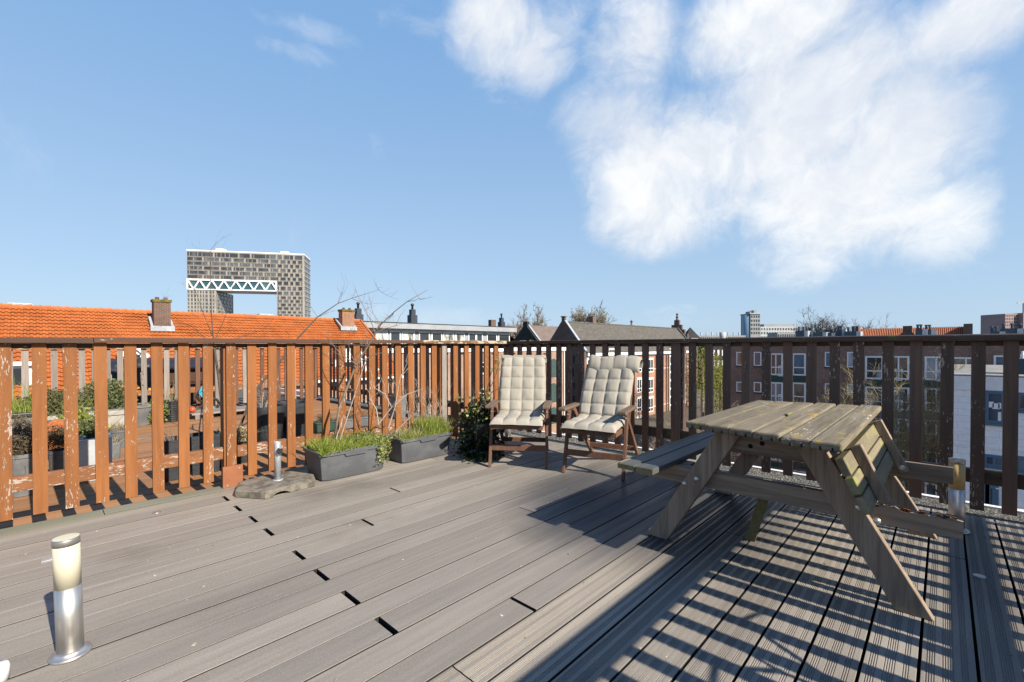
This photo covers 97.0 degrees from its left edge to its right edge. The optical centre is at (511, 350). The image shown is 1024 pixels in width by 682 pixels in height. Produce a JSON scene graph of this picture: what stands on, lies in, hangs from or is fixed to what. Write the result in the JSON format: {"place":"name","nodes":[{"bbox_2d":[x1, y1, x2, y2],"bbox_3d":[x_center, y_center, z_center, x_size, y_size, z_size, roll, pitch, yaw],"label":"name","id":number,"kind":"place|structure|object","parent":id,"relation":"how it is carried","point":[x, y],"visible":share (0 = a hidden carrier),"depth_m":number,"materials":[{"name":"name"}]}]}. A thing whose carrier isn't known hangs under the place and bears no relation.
{"place":"outdoors","nodes":[
{"label":"outdoors","id":0,"kind":"place"},
{"bbox_2d":[0,297,403,405],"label":"tiled house","id":1,"kind":"structure","parent":0,"point":[24,320],"depth_m":24.99,"materials":[{"name":"tile"}]},
{"bbox_2d":[189,406,245,419],"bbox_3d":[-4.934,1.042,7.693,0.550,0.094,0.940,0,1,44],"label":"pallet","id":2,"kind":"object","parent":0,"point":[195,415],"visible":0.34,"depth_m":7.46,"materials":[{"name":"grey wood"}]},
{"bbox_2d":[0,400,463,528],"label":"neighbour deck","id":3,"kind":"structure","parent":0,"point":[23,510],"depth_m":3.82,"materials":[{"name":"wood"}]},
{"bbox_2d":[12,411,31,449],"bbox_3d":[-6.155,0.917,5.000,0.660,0.409,1.380,0,1,44],"label":"planter box","id":4,"kind":"object","parent":3,"relation":"on","point":[26,414],"depth_m":5.16,"materials":[{"name":"black plastic"}]},
{"bbox_2d":[12,375,55,412],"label":"grass tuft","id":5,"kind":"object","parent":4,"relation":"on","point":[16,406],"visible":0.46,"depth_m":5.29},
{"bbox_2d":[12,451,32,497],"bbox_3d":[-3.858,0.964,3.569,0.262,0.329,0.262,0,1,44],"label":"flower pot","id":6,"kind":"object","parent":3,"relation":"on","point":[21,461],"visible":0.26,"depth_m":3.49,"materials":[{"name":"ceramic"}]},
{"bbox_2d":[12,383,90,472],"bbox_3d":[-3.822,0.631,3.503,0.549,0.791,0.883,0,1,44],"label":"heather bush","id":7,"kind":"object","parent":6,"relation":"in","point":[20,442],"visible":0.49,"depth_m":3.53,"materials":[{"name":"plant"}]},
{"bbox_2d":[47,413,63,421],"bbox_3d":[-5.591,0.946,5.664,0.430,0.334,0.330,0,1,44],"label":"planter box","id":8,"kind":"object","parent":3,"relation":"on","point":[50,418],"visible":0.16,"depth_m":5.43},
{"bbox_2d":[15,386,90,416],"bbox_3d":[-5.710,0.658,5.620,0.754,0.468,0.708,0,1,44],"label":"heather bush","id":9,"kind":"object","parent":8,"relation":"in","point":[51,403],"visible":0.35,"depth_m":5.55,"materials":[{"name":"plant"}]},
{"bbox_2d":[48,447,64,484],"bbox_3d":[-3.825,0.980,3.849,0.178,0.289,0.179,0,1,44],"label":"flower pot","id":10,"kind":"object","parent":3,"relation":"on","point":[59,456],"visible":0.42,"depth_m":3.78,"materials":[{"name":"plastic"}]},
{"bbox_2d":[47,423,81,450],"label":"heather bush","id":11,"kind":"object","parent":10,"relation":"in","point":[59,442],"visible":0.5,"depth_m":3.80,"materials":[{"name":"plant"}]},
{"bbox_2d":[47,419,79,449],"bbox_3d":[-4.668,0.915,4.676,0.313,0.425,0.326,0,1,44],"label":"terracotta pot","id":12,"kind":"object","parent":3,"relation":"on","point":[60,423],"visible":0.12,"depth_m":4.59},
{"bbox_2d":[47,387,122,437],"bbox_3d":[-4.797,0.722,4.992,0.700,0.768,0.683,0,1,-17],"label":"shrub","id":13,"kind":"object","parent":3,"relation":"on","point":[61,416],"visible":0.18,"depth_m":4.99,"materials":[{"name":"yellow plant"}]},
{"bbox_2d":[78,433,112,482],"bbox_3d":[-3.688,0.941,3.994,0.236,0.366,0.236,0,1,44],"label":"square planter","id":14,"kind":"object","parent":3,"relation":"on","point":[86,451],"visible":0.45,"depth_m":3.89,"materials":[{"name":"metal"}]},
{"bbox_2d":[85,408,123,425],"bbox_3d":[-5.322,0.942,5.946,0.430,0.334,0.390,0,1,44],"label":"planter box","id":15,"kind":"object","parent":3,"relation":"on","point":[116,417],"visible":0.15,"depth_m":5.86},
{"bbox_2d":[78,374,138,411],"bbox_3d":[-5.428,0.594,6.075,0.767,0.581,0.634,0,1,44],"label":"heather bush","id":16,"kind":"object","parent":15,"relation":"in","point":[113,390],"visible":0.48,"depth_m":5.97,"materials":[{"name":"green plant"}]},
{"bbox_2d":[108,428,124,446],"bbox_3d":[-4.599,1.012,5.327,0.294,0.199,0.294,0,1,44],"label":"flower pot","id":17,"kind":"object","parent":3,"relation":"on","point":[118,431],"visible":0.3,"depth_m":5.22,"materials":[{"name":"ceramic"}]},
{"bbox_2d":[112,441,121,458],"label":"flower pot","id":18,"kind":"object","parent":3,"relation":"on","point":[116,452],"visible":0.55,"depth_m":4.69,"materials":[{"name":"ceramic"}]},
{"bbox_2d":[137,402,151,425],"bbox_3d":[-5.588,0.951,6.753,0.525,0.299,0.525,0,1,44],"label":"flower pot","id":19,"kind":"object","parent":3,"relation":"on","point":[143,410],"visible":0.31,"depth_m":6.64,"materials":[{"name":"ceramic"}]},
{"bbox_2d":[146,399,170,424],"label":"shrub","id":20,"kind":"object","parent":3,"relation":"on","point":[164,406],"visible":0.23,"depth_m":6.83,"materials":[{"name":"green plant"}]},
{"bbox_2d":[11,347,318,411],"bbox_3d":[-7.049,0.523,6.870,0.160,1.175,8.200,0,1,44],"label":"picket fence","id":21,"kind":"object","parent":3,"relation":"on","point":[144,392],"visible":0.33,"depth_m":7.98,"materials":[{"name":"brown wood"}]},
{"bbox_2d":[163,399,177,421],"bbox_3d":[-5.334,0.936,7.092,0.315,0.319,0.315,0,1,44],"label":"flower pot","id":22,"kind":"object","parent":3,"relation":"on","point":[172,416],"visible":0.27,"depth_m":6.99,"materials":[{"name":"black plastic"}]},
{"bbox_2d":[164,436,177,481],"bbox_3d":[-3.012,0.946,3.992,0.236,0.349,0.236,0,1,44],"label":"square planter","id":23,"kind":"object","parent":3,"relation":"on","point":[170,447],"visible":0.22,"depth_m":3.91,"materials":[{"name":"plastic"}]},
{"bbox_2d":[190,430,219,474],"bbox_3d":[-2.872,0.944,4.211,0.236,0.349,0.236,0,1,44],"label":"square planter","id":24,"kind":"object","parent":3,"relation":"on","point":[196,441],"visible":0.45,"depth_m":4.10,"materials":[{"name":"plastic"}]},
{"bbox_2d":[237,441,246,462],"bbox_3d":[-2.714,1.014,4.580,0.210,0.199,0.210,0,1,44],"label":"flower pot","id":25,"kind":"object","parent":3,"relation":"on","point":[241,459],"visible":0.14,"depth_m":4.50,"materials":[{"name":"plastic"}]},
{"bbox_2d":[236,426,266,442],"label":"dead plant","id":26,"kind":"object","parent":25,"relation":"in","point":[241,431],"visible":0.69,"depth_m":4.53,"materials":[{"name":"plant"}]},
{"bbox_2d":[257,403,285,441],"bbox_3d":[-2.771,0.864,5.143,0.330,0.489,0.330,0,1,44],"label":"tall tub","id":27,"kind":"object","parent":3,"relation":"on","point":[262,422],"visible":0.47,"depth_m":5.01,"materials":[{"name":"plastic"}]},
{"bbox_2d":[153,232,395,427],"bbox_3d":[-2.906,-0.272,5.942,2.875,2.500,0.810,-1,1,-39],"label":"bare sapling","id":28,"kind":"object","parent":3,"relation":"on","point":[258,386],"visible":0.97,"depth_m":5.53,"materials":[{"name":"plant"}]},
{"bbox_2d":[277,400,304,438],"bbox_3d":[-2.614,0.860,5.408,0.350,0.489,0.350,0,1,44],"label":"tall tub","id":29,"kind":"object","parent":3,"relation":"on","point":[299,418],"visible":0.27,"depth_m":5.31,"materials":[{"name":"plastic"}]},
{"bbox_2d":[313,419,335,433],"bbox_3d":[-2.538,1.024,6.112,0.220,0.149,0.300,0,1,44],"label":"window box","id":30,"kind":"object","parent":3,"relation":"on","point":[317,427],"visible":0.45,"depth_m":6.01,"materials":[{"name":"green plastic"}]},
{"bbox_2d":[334,415,367,429],"bbox_3d":[-2.241,1.019,6.423,0.220,0.149,0.480,0,1,44],"label":"window box","id":31,"kind":"object","parent":3,"relation":"on","point":[364,422],"visible":0.41,"depth_m":6.40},
{"bbox_2d":[388,394,406,418],"bbox_3d":[-1.838,0.898,7.280,0.220,0.369,0.220,0,1,44],"label":"square planter","id":32,"kind":"object","parent":3,"relation":"on","point":[392,401],"visible":0.58,"depth_m":7.23,"materials":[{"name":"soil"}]},
{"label":"flower pot","id":33,"kind":"object","parent":3,"relation":"on","visible":0},
{"bbox_2d":[238,364,285,403],"bbox_3d":[-3.771,0.470,6.975,0.836,0.946,0.994,0,1,27],"label":"bare rose","id":34,"kind":"object","parent":33,"relation":"in","point":[263,388],"visible":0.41,"depth_m":6.94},
{"bbox_2d":[186,249,310,316],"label":"arched tower","id":35,"kind":"structure","parent":0,"point":[283,276],"depth_m":383.56,"materials":[{"name":"grey glass"}]},
{"bbox_2d":[188,257,309,316],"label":"window","id":36,"kind":"structure","parent":35,"relation":"in","point":[225,298],"depth_m":390.05,"materials":[{"name":"grey glass"}]},
{"bbox_2d":[0,0,1023,335],"label":"sky","id":37,"kind":"structure","parent":0,"point":[710,163],"materials":[{"name":"blue"}]},
{"bbox_2d":[514,322,586,351],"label":"gabled house","id":38,"kind":"structure","parent":0,"point":[527,332],"depth_m":81.15,"materials":[{"name":"brown tile"}]},
{"bbox_2d":[238,510,1023,681],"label":"deck base","id":39,"kind":"object","parent":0,"point":[921,636],"depth_m":1.94,"materials":[{"name":"black"}]},
{"bbox_2d":[0,432,1023,681],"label":"deck","id":40,"kind":"structure","parent":39,"relation":"on","point":[442,546],"depth_m":2.10,"materials":[{"name":"wood"}]},
{"bbox_2d":[0,660,9,681],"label":"floor cap","id":41,"kind":"object","parent":40,"relation":"on","point":[4,670],"visible":1,"depth_m":1.52,"materials":[{"name":"white paint"}]},
{"bbox_2d":[47,533,92,665],"bbox_3d":[-1.613,0.890,1.645,0.120,0.434,0.120,1,3,44],"label":"bollard lamp","id":42,"kind":"object","parent":40,"relation":"on","point":[72,644],"visible":1,"depth_m":1.62,"materials":[{"name":"metal"}]},
{"bbox_2d":[0,337,506,521],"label":"picket fence","id":43,"kind":"object","parent":40,"relation":"on","point":[40,479],"visible":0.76,"depth_m":3.50,"materials":[{"name":"orange wood"}]},
{"bbox_2d":[235,441,315,498],"bbox_3d":[-1.889,0.904,3.607,0.505,0.364,0.586,0,1,44],"label":"parasol base","id":44,"kind":"object","parent":40,"relation":"on","point":[266,486],"visible":1,"depth_m":3.55,"materials":[{"name":"stone"}]},
{"bbox_2d":[303,441,387,480],"bbox_3d":[-1.482,0.958,4.049,0.426,0.241,0.643,0,1,44],"label":"planter trough","id":45,"kind":"object","parent":40,"relation":"on","point":[348,463],"visible":0.59,"depth_m":3.86,"materials":[{"name":"grey plastic"}]},
{"bbox_2d":[295,430,391,456],"bbox_3d":[-1.452,0.789,3.987,0.570,0.152,0.773,0,1,44],"label":"grass tuft","id":46,"kind":"object","parent":45,"relation":"on","point":[325,445],"visible":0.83,"depth_m":3.90,"materials":[{"name":"plant"}]},
{"bbox_2d":[362,352,422,431],"bbox_3d":[-1.117,0.367,4.223,0.568,0.773,0.306,0,1,-11],"label":"dead branch","id":47,"kind":"object","parent":46,"relation":"on","point":[390,403],"visible":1,"depth_m":4.22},
{"bbox_2d":[338,421,384,443],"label":"herb","id":48,"kind":"object","parent":45,"relation":"in","point":[364,433],"visible":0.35,"depth_m":4.14,"materials":[{"name":"green plant"}]},
{"bbox_2d":[316,281,426,439],"bbox_3d":[-1.101,0.121,3.878,1.115,1.488,0.583,0,1,35],"label":"bare sapling","id":49,"kind":"object","parent":45,"relation":"in","point":[348,384],"visible":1,"depth_m":3.98,"materials":[{"name":"plant"}]},
{"bbox_2d":[364,433,392,463],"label":"trailing plant","id":50,"kind":"object","parent":45,"relation":"in","point":[383,448],"visible":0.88,"depth_m":4.06,"materials":[{"name":"green plant"}]},
{"bbox_2d":[384,430,451,462],"bbox_3d":[-0.956,0.953,4.613,0.401,0.236,0.637,0,1,44],"label":"planter trough","id":51,"kind":"object","parent":40,"relation":"on","point":[421,448],"visible":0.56,"depth_m":4.42,"materials":[{"name":"grey plastic"}]},
{"bbox_2d":[384,414,461,439],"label":"dry grass","id":52,"kind":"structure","parent":51,"relation":"on","point":[392,435],"depth_m":4.48,"materials":[{"name":"plant"}]},
{"bbox_2d":[390,413,456,441],"bbox_3d":[-0.944,0.758,4.611,0.598,0.218,0.759,0,1,44],"label":"grass tuft","id":53,"kind":"object","parent":51,"relation":"on","point":[433,426],"visible":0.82,"depth_m":4.59,"materials":[{"name":"plant"}]},
{"bbox_2d":[404,373,455,430],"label":"dead stalks","id":54,"kind":"object","parent":51,"relation":"in","point":[434,411],"visible":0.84,"depth_m":4.82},
{"bbox_2d":[465,418,494,450],"bbox_3d":[-0.321,0.898,4.741,0.350,0.343,0.350,0,1,44],"label":"flower pot","id":55,"kind":"object","parent":40,"relation":"on","point":[483,426],"visible":0.32,"depth_m":4.60,"materials":[{"name":"black plastic"}]},
{"bbox_2d":[451,353,512,463],"bbox_3d":[-0.308,0.553,4.634,0.675,1.064,0.677,0,1,44],"label":"ivy","id":56,"kind":"object","parent":55,"relation":"in","point":[480,416],"visible":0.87,"depth_m":4.57,"materials":[{"name":"green plant"}]},
{"bbox_2d":[24,455,1011,680],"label":"debris","id":57,"kind":"object","parent":40,"relation":"on","point":[193,644],"visible":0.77,"depth_m":2.18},
{"bbox_2d":[485,364,551,468],"bbox_3d":[0.095,0.611,4.497,0.592,0.954,0.929,0,1,7],"label":"garden chair","id":58,"kind":"object","parent":40,"relation":"on","point":[492,404],"visible":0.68,"depth_m":4.20,"materials":[{"name":"brown wood"}]},
{"bbox_2d":[489,355,546,426],"bbox_3d":[0.081,0.357,4.392,0.479,0.625,0.783,0,1,7],"label":"chair cushion","id":59,"kind":"object","parent":58,"relation":"on","point":[522,392],"visible":0.98,"depth_m":4.53,"materials":[{"name":"beige fabric"}]},
{"bbox_2d":[558,364,638,479],"bbox_3d":[0.844,0.612,4.192,0.592,0.954,0.929,0,1,27],"label":"garden chair","id":60,"kind":"object","parent":40,"relation":"on","point":[626,413],"visible":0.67,"depth_m":3.97,"materials":[{"name":"brown wood"}]},
{"bbox_2d":[560,355,642,433],"bbox_3d":[0.831,0.356,4.078,0.553,0.629,0.780,0,1,27],"label":"chair cushion","id":61,"kind":"object","parent":60,"relation":"on","point":[606,393],"visible":0.98,"depth_m":4.20,"materials":[{"name":"beige fabric"}]},
{"bbox_2d":[281,388,1023,513],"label":"roof edge trim","id":62,"kind":"structure","parent":40,"relation":"attached to","point":[804,475],"depth_m":4.05,"materials":[{"name":"white paint"}]},
{"bbox_2d":[504,334,1023,515],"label":"picket fence","id":63,"kind":"object","parent":40,"relation":"on","point":[1009,479],"visible":0.73,"depth_m":3.49,"materials":[{"name":"brown wood"}]},
{"bbox_2d":[618,400,962,620],"bbox_3d":[1.627,0.726,2.642,1.405,0.741,1.606,0,1,44],"label":"picnic table","id":64,"kind":"object","parent":40,"relation":"on","point":[870,463],"visible":1,"depth_m":2.31,"materials":[{"name":"brown wood"}]},
{"bbox_2d":[948,457,970,533],"bbox_3d":[2.680,0.865,2.728,0.120,0.434,0.120,0,1,44],"label":"bollard lamp","id":65,"kind":"object","parent":40,"relation":"on","point":[956,497],"visible":0.75,"depth_m":2.70,"materials":[{"name":"metal"}]},
{"bbox_2d":[572,386,722,448],"bbox_3d":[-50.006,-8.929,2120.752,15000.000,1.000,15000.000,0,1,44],"label":"ground","id":66,"kind":"structure","parent":0,"point":[652,422],"depth_m":73.47,"materials":[{"name":"gravel"}]},
{"bbox_2d":[363,320,565,434],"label":"penthouse block","id":67,"kind":"structure","parent":66,"relation":"on","point":[491,331],"depth_m":47.61,"materials":[{"name":"orange brick"}]},
{"bbox_2d":[389,331,400,343],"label":"window","id":68,"kind":"structure","parent":67,"relation":"in","point":[393,335],"depth_m":43.27,"materials":[{"name":"white"}]},
{"bbox_2d":[401,331,414,343],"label":"window","id":69,"kind":"structure","parent":67,"relation":"in","point":[405,335],"depth_m":44.29,"materials":[{"name":"white"}]},
{"bbox_2d":[407,303,416,322],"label":"roof flue","id":70,"kind":"object","parent":67,"relation":"on","point":[412,317],"visible":0.96,"depth_m":47.46,"materials":[{"name":"metal"}]},
{"bbox_2d":[507,301,549,340],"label":"bare tree","id":71,"kind":"object","parent":66,"relation":"on","point":[524,319],"visible":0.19,"depth_m":105.68,"materials":[{"name":"brown plant"}]},
{"bbox_2d":[569,299,616,323],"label":"bare tree","id":72,"kind":"object","parent":66,"relation":"on","point":[601,318],"visible":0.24,"depth_m":117.30,"materials":[{"name":"brown plant"}]},
{"bbox_2d":[550,313,688,418],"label":"building","id":73,"kind":"structure","parent":66,"relation":"on","point":[591,329],"depth_m":79.50,"materials":[{"name":"orange brick"}]},
{"bbox_2d":[686,342,720,416],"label":"willow tree","id":74,"kind":"object","parent":66,"relation":"on","point":[702,380],"visible":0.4,"depth_m":71.76,"materials":[{"name":"green plant"}]},
{"bbox_2d":[704,362,722,411],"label":"willow tree","id":75,"kind":"object","parent":66,"relation":"on","point":[719,390],"visible":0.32,"depth_m":61.82,"materials":[{"name":"green plant"}]},
{"bbox_2d":[792,303,833,332],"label":"bare tree","id":76,"kind":"object","parent":66,"relation":"on","point":[811,325],"visible":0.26,"depth_m":199.81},
{"bbox_2d":[800,306,836,331],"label":"bare tree","id":77,"kind":"object","parent":66,"relation":"on","point":[822,326],"visible":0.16,"depth_m":204.03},
{"bbox_2d":[731,333,1023,495],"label":"apartment block","id":78,"kind":"structure","parent":66,"relation":"on","point":[994,355],"depth_m":40.07,"materials":[{"name":"brown brick"}]},
{"bbox_2d":[753,352,761,366],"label":"window","id":79,"kind":"structure","parent":78,"relation":"in","point":[757,355],"depth_m":44.82,"materials":[{"name":"white"}]},
{"bbox_2d":[771,353,782,374],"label":"window","id":80,"kind":"structure","parent":78,"relation":"in","point":[776,358],"depth_m":43.71,"materials":[{"name":"white"}]},
{"bbox_2d":[771,382,782,401],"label":"window","id":81,"kind":"structure","parent":78,"relation":"in","point":[776,387],"depth_m":43.74,"materials":[{"name":"white"}]},
{"bbox_2d":[793,353,805,375],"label":"window","id":82,"kind":"structure","parent":78,"relation":"in","point":[799,359],"depth_m":42.39,"materials":[{"name":"white"}]},
{"bbox_2d":[793,382,805,402],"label":"window","id":83,"kind":"structure","parent":78,"relation":"in","point":[799,389],"depth_m":42.42,"materials":[{"name":"white"}]},
{"bbox_2d":[844,327,862,335],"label":"roof box","id":84,"kind":"object","parent":78,"relation":"on","point":[852,333],"visible":0.93,"depth_m":42.74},
{"bbox_2d":[865,356,881,378],"bbox_3d":[30.904,1.428,38.621,1.219,1.965,0.080,0,1,44],"label":"window","id":85,"kind":"structure","parent":78,"relation":"in","point":[869,360],"depth_m":38.65,"materials":[{"name":"white"}]},
{"bbox_2d":[865,386,881,408],"bbox_3d":[30.920,4.025,38.640,1.219,1.911,0.080,0,1,44],"label":"window","id":86,"kind":"structure","parent":78,"relation":"in","point":[867,388],"depth_m":38.61,"materials":[{"name":"white"}]},
{"bbox_2d":[894,356,908,379],"bbox_3d":[32.130,1.399,37.450,1.125,1.936,0.080,0,1,44],"label":"window","id":87,"kind":"structure","parent":78,"relation":"in","point":[901,361],"depth_m":37.35,"materials":[{"name":"white"}]},
{"bbox_2d":[894,387,908,409],"bbox_3d":[32.147,3.956,37.469,1.126,1.885,0.080,0,1,44],"label":"window","id":88,"kind":"structure","parent":78,"relation":"in","point":[906,390],"depth_m":37.38,"materials":[{"name":"white"}]},
{"bbox_2d":[925,482,937,495],"bbox_3d":[33.699,11.430,36.090,1.183,1.676,0.080,0,1,44],"label":"window","id":89,"kind":"structure","parent":78,"relation":"in","point":[931,492],"depth_m":36.21,"materials":[{"name":"white"}]},
{"bbox_2d":[925,356,940,379],"bbox_3d":[33.632,1.390,36.018,1.181,1.894,0.080,0,1,44],"label":"window","id":90,"kind":"structure","parent":78,"relation":"in","point":[931,363],"depth_m":36.09,"materials":[{"name":"white"}]},
{"bbox_2d":[954,357,970,363],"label":"window","id":91,"kind":"structure","parent":78,"relation":"in","point":[956,359],"depth_m":34.92,"materials":[{"name":"white"}]},
{"bbox_2d":[998,323,1023,333],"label":"roof box","id":92,"kind":"object","parent":78,"relation":"on","point":[1012,329],"visible":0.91,"depth_m":34.87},
{"bbox_2d":[793,350,969,490],"bbox_3d":[22.613,6.014,27.488,9.651,12.510,8.754,0,1,28],"label":"bare tree","id":93,"kind":"object","parent":66,"relation":"on","point":[905,447],"visible":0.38,"depth_m":26.74,"materials":[{"name":"plant"}]},
{"bbox_2d":[953,364,1023,508],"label":"white building","id":94,"kind":"structure","parent":66,"relation":"on","point":[993,416],"depth_m":20.67,"materials":[{"name":"paint"}]},
{"bbox_2d":[984,484,1000,505],"bbox_3d":[21.836,6.730,20.640,0.595,1.319,0.120,0,1,44],"label":"door","id":95,"kind":"structure","parent":94,"relation":"in","point":[991,493],"depth_m":20.63,"materials":[{"name":"blue glass"}]},
{"bbox_2d":[985,454,1001,469],"bbox_3d":[21.902,5.050,20.562,0.795,0.634,0.110,0,1,44],"label":"window","id":96,"kind":"structure","parent":94,"relation":"in","point":[991,461],"depth_m":20.56,"materials":[{"name":"blue glass"}]},
{"bbox_2d":[985,390,1002,425],"bbox_3d":[21.904,2.601,20.527,0.767,1.592,0.110,0,1,44],"label":"window","id":97,"kind":"structure","parent":94,"relation":"in","point":[993,399],"depth_m":20.54,"materials":[{"name":"blue glass"}]},
{"bbox_2d":[697,346,722,387],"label":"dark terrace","id":98,"kind":"structure","parent":0,"point":[718,350],"depth_m":130.07,"materials":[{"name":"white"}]},
{"bbox_2d":[696,332,745,342],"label":"long terrace","id":99,"kind":"structure","parent":0,"point":[717,336],"depth_m":280.01,"materials":[{"name":"white glass"}]},
{"bbox_2d":[740,310,760,336],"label":"glass tower","id":100,"kind":"structure","parent":0,"point":[750,323],"depth_m":330.20,"materials":[{"name":"grey"}]},
{"bbox_2d":[524,430,1023,524],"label":"roof gravel","id":101,"kind":"structure","parent":0,"point":[974,514],"depth_m":3.83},
{"bbox_2d":[760,324,797,336],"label":"office block","id":102,"kind":"structure","parent":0,"point":[765,329],"depth_m":340.89,"materials":[{"name":"white concrete"}]},
{"bbox_2d":[767,332,794,336],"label":"hall","id":103,"kind":"structure","parent":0,"point":[784,334],"depth_m":250.01,"materials":[{"name":"white concrete"}]},
{"bbox_2d":[817,351,968,490],"bbox_3d":[23.950,6.075,29.803,8.912,12.320,9.601,0,1,44],"label":"bare tree","id":104,"kind":"object","parent":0,"point":[906,396],"visible":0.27,"depth_m":28.66,"materials":[{"name":"plant"}]},
{"bbox_2d":[852,324,972,335],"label":"tiled house","id":105,"kind":"structure","parent":0,"point":[964,329],"depth_m":54.20,"materials":[{"name":"orange brick"}]},
{"bbox_2d":[894,378,939,495],"bbox_3d":[28.132,6.975,29.437,8.462,10.497,6.648,0,1,4],"label":"bare tree","id":106,"kind":"object","parent":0,"point":[932,448],"visible":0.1,"depth_m":29.07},
{"bbox_2d":[981,313,1023,333],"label":"pink tower","id":107,"kind":"structure","parent":0,"point":[988,321],"depth_m":424.10,"materials":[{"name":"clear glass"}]},
{"bbox_3d":[-4.114,6.911,4.067,17.500,11.360,9.070,0,1,44],"label":"terrace house","id":108,"kind":"object","parent":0,"visible":0},
{"bbox_2d":[47,389,303,422],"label":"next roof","id":109,"kind":"structure","parent":108,"relation":"on","point":[240,398],"depth_m":9.97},
{"bbox_2d":[111,354,163,402],"bbox_3d":[-6.952,0.572,8.290,0.840,1.039,0.970,0,1,44],"label":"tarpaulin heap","id":110,"kind":"object","parent":109,"relation":"on","point":[114,371],"visible":0.14,"depth_m":8.13,"materials":[{"name":"plastic"}]},
{"bbox_2d":[111,358,201,401],"bbox_3d":[-6.993,0.617,9.016,0.760,0.938,1.820,0,1,44],"label":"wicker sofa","id":111,"kind":"object","parent":109,"relation":"on","point":[172,375],"visible":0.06,"depth_m":9.23,"materials":[{"name":"grey fabric"}]},
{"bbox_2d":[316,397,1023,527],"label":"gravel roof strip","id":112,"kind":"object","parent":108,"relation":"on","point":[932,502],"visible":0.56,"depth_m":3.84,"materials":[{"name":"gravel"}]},
{"bbox_2d":[320,346,503,414],"bbox_3d":[-2.178,0.439,7.977,5.640,1.122,0.122,0,1,44],"label":"picket fence","id":113,"kind":"object","parent":112,"relation":"on","point":[334,388],"visible":0.21,"depth_m":7.59,"materials":[{"name":"brown wood"}]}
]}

